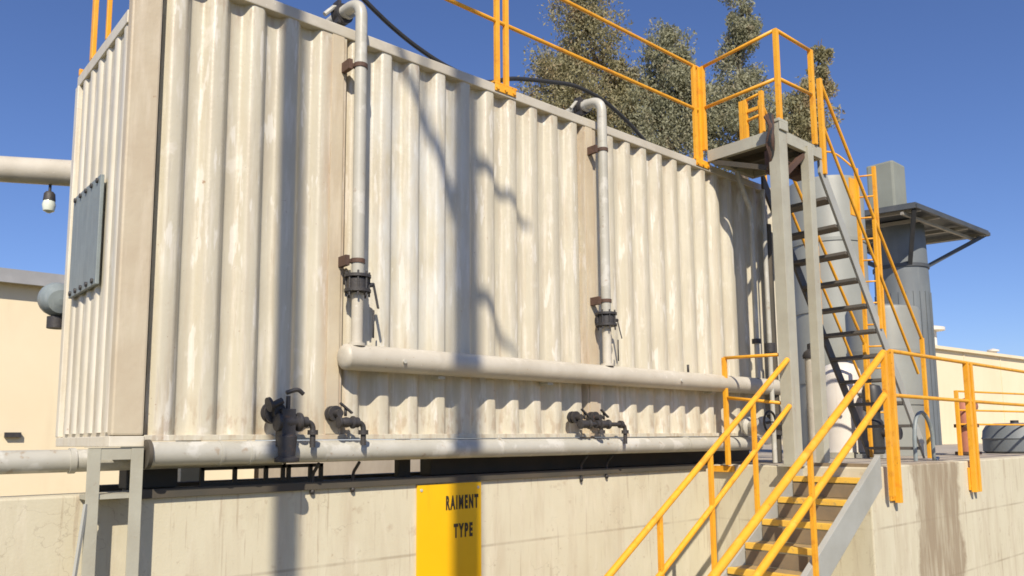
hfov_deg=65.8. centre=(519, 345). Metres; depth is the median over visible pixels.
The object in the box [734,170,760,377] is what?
bent pipe
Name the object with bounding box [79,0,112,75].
end railing
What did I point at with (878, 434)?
pump
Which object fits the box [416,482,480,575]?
wall sign
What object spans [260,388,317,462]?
drain valve
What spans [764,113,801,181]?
cable bundle
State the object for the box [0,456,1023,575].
retaining wall
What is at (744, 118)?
access gate
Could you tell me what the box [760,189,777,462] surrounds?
vent pipe
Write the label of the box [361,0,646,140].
rubber hose
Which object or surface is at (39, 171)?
overhead pipe
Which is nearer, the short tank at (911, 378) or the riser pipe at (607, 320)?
the riser pipe at (607, 320)
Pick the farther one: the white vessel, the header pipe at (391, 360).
the white vessel
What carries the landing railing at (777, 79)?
on the access landing
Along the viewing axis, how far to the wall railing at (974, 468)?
8.47 m
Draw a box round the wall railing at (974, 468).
[886,349,1023,502]
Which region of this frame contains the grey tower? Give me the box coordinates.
[864,160,990,444]
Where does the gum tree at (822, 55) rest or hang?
on the ground
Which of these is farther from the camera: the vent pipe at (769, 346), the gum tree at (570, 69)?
the gum tree at (570, 69)
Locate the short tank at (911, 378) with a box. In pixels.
[845,304,926,455]
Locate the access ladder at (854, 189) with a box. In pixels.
[826,151,886,412]
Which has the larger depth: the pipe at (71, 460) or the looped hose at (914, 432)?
the looped hose at (914, 432)
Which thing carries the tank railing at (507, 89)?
on the corrugated tank at (197, 294)
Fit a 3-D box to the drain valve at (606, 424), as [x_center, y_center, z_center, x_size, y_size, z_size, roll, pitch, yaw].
[0.772,0.711,6.930,0.397,0.300,0.192,5,-9,-41]
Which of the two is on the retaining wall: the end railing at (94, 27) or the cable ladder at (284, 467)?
the cable ladder at (284, 467)
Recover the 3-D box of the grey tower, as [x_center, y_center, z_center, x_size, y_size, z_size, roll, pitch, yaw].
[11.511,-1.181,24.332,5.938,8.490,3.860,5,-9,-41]
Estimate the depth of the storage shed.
16.23 m
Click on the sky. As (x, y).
(934, 89)
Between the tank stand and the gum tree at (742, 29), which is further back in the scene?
the gum tree at (742, 29)
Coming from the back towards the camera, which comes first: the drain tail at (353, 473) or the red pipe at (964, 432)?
the red pipe at (964, 432)
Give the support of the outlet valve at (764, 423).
attached to the bottom pipe at (191, 453)
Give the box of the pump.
[856,384,902,457]
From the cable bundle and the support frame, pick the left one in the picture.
the support frame
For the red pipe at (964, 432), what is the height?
0.832 m
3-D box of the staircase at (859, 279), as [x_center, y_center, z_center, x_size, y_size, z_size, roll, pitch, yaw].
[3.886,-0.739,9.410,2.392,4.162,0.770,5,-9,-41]
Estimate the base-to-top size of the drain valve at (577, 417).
0.210 m
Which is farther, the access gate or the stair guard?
the access gate
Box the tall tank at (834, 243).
[789,175,869,449]
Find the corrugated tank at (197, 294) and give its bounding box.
[37,0,780,446]
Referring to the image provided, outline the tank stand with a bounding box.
[72,447,143,575]
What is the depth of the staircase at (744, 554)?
6.56 m
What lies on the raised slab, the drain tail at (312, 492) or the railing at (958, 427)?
the railing at (958, 427)
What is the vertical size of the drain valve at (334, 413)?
0.280 m
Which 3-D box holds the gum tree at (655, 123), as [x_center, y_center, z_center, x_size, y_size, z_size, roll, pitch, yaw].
[6.170,-4.027,33.121,5.815,20.495,4.117,0,-7,-7]
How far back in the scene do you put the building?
26.99 m
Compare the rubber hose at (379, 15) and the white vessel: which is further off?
the white vessel
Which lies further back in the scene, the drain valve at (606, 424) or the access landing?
the access landing
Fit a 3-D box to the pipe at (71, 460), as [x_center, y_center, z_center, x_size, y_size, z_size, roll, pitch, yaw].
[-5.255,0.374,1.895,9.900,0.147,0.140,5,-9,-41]
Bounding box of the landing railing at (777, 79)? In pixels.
[699,28,817,150]
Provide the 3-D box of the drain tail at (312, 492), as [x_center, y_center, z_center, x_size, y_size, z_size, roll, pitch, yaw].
[-1.341,0.871,5.186,0.031,0.213,0.107,5,-9,-41]
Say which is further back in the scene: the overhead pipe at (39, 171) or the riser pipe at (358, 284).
the overhead pipe at (39, 171)
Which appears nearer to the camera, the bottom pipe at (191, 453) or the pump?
the bottom pipe at (191, 453)
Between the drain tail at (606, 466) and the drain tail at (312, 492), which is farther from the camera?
the drain tail at (606, 466)
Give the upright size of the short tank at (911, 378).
2.260 m
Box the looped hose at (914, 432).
[912,410,939,460]
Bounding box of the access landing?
[707,117,829,466]
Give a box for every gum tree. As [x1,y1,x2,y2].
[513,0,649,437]
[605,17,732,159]
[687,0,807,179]
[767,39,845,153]
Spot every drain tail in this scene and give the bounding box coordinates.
[310,462,319,494]
[350,461,360,491]
[580,455,588,481]
[605,454,613,478]
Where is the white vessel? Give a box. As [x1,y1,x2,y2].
[825,362,865,457]
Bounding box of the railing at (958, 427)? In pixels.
[954,390,1023,455]
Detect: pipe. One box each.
[0,156,199,481]
[0,448,282,473]
[141,437,763,468]
[323,0,378,345]
[337,344,780,395]
[566,96,621,365]
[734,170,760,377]
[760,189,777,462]
[766,224,781,461]
[802,343,815,461]
[954,398,981,454]
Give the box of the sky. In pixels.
[0,0,1023,440]
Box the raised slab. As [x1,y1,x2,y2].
[254,443,1023,477]
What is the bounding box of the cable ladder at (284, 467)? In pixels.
[199,463,322,486]
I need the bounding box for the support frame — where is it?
[99,436,748,498]
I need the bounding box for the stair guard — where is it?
[714,353,789,471]
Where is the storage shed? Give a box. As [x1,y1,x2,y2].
[0,267,254,495]
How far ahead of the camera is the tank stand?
4.27 m
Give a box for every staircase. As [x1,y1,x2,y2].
[604,350,895,575]
[757,78,931,457]
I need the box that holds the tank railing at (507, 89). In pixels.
[445,0,709,168]
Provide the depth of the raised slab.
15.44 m
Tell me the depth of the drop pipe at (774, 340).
8.88 m
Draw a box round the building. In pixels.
[706,325,1023,444]
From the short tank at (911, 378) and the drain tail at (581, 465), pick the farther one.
the short tank at (911, 378)
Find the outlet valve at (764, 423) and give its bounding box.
[741,410,775,435]
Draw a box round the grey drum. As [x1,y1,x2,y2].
[981,420,1023,452]
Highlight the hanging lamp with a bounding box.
[42,184,55,212]
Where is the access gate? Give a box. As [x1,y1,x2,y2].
[738,90,765,139]
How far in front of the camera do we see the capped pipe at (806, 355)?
8.63 m
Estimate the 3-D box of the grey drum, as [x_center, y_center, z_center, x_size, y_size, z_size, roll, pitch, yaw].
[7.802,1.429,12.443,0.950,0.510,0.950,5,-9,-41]
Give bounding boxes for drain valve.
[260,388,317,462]
[324,402,367,444]
[567,409,604,433]
[586,409,628,443]
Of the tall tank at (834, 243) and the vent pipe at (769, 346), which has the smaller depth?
the vent pipe at (769, 346)
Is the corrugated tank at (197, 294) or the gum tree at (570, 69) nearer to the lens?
the corrugated tank at (197, 294)
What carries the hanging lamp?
hanging from the overhead pipe at (39, 171)
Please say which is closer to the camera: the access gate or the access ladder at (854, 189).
the access gate

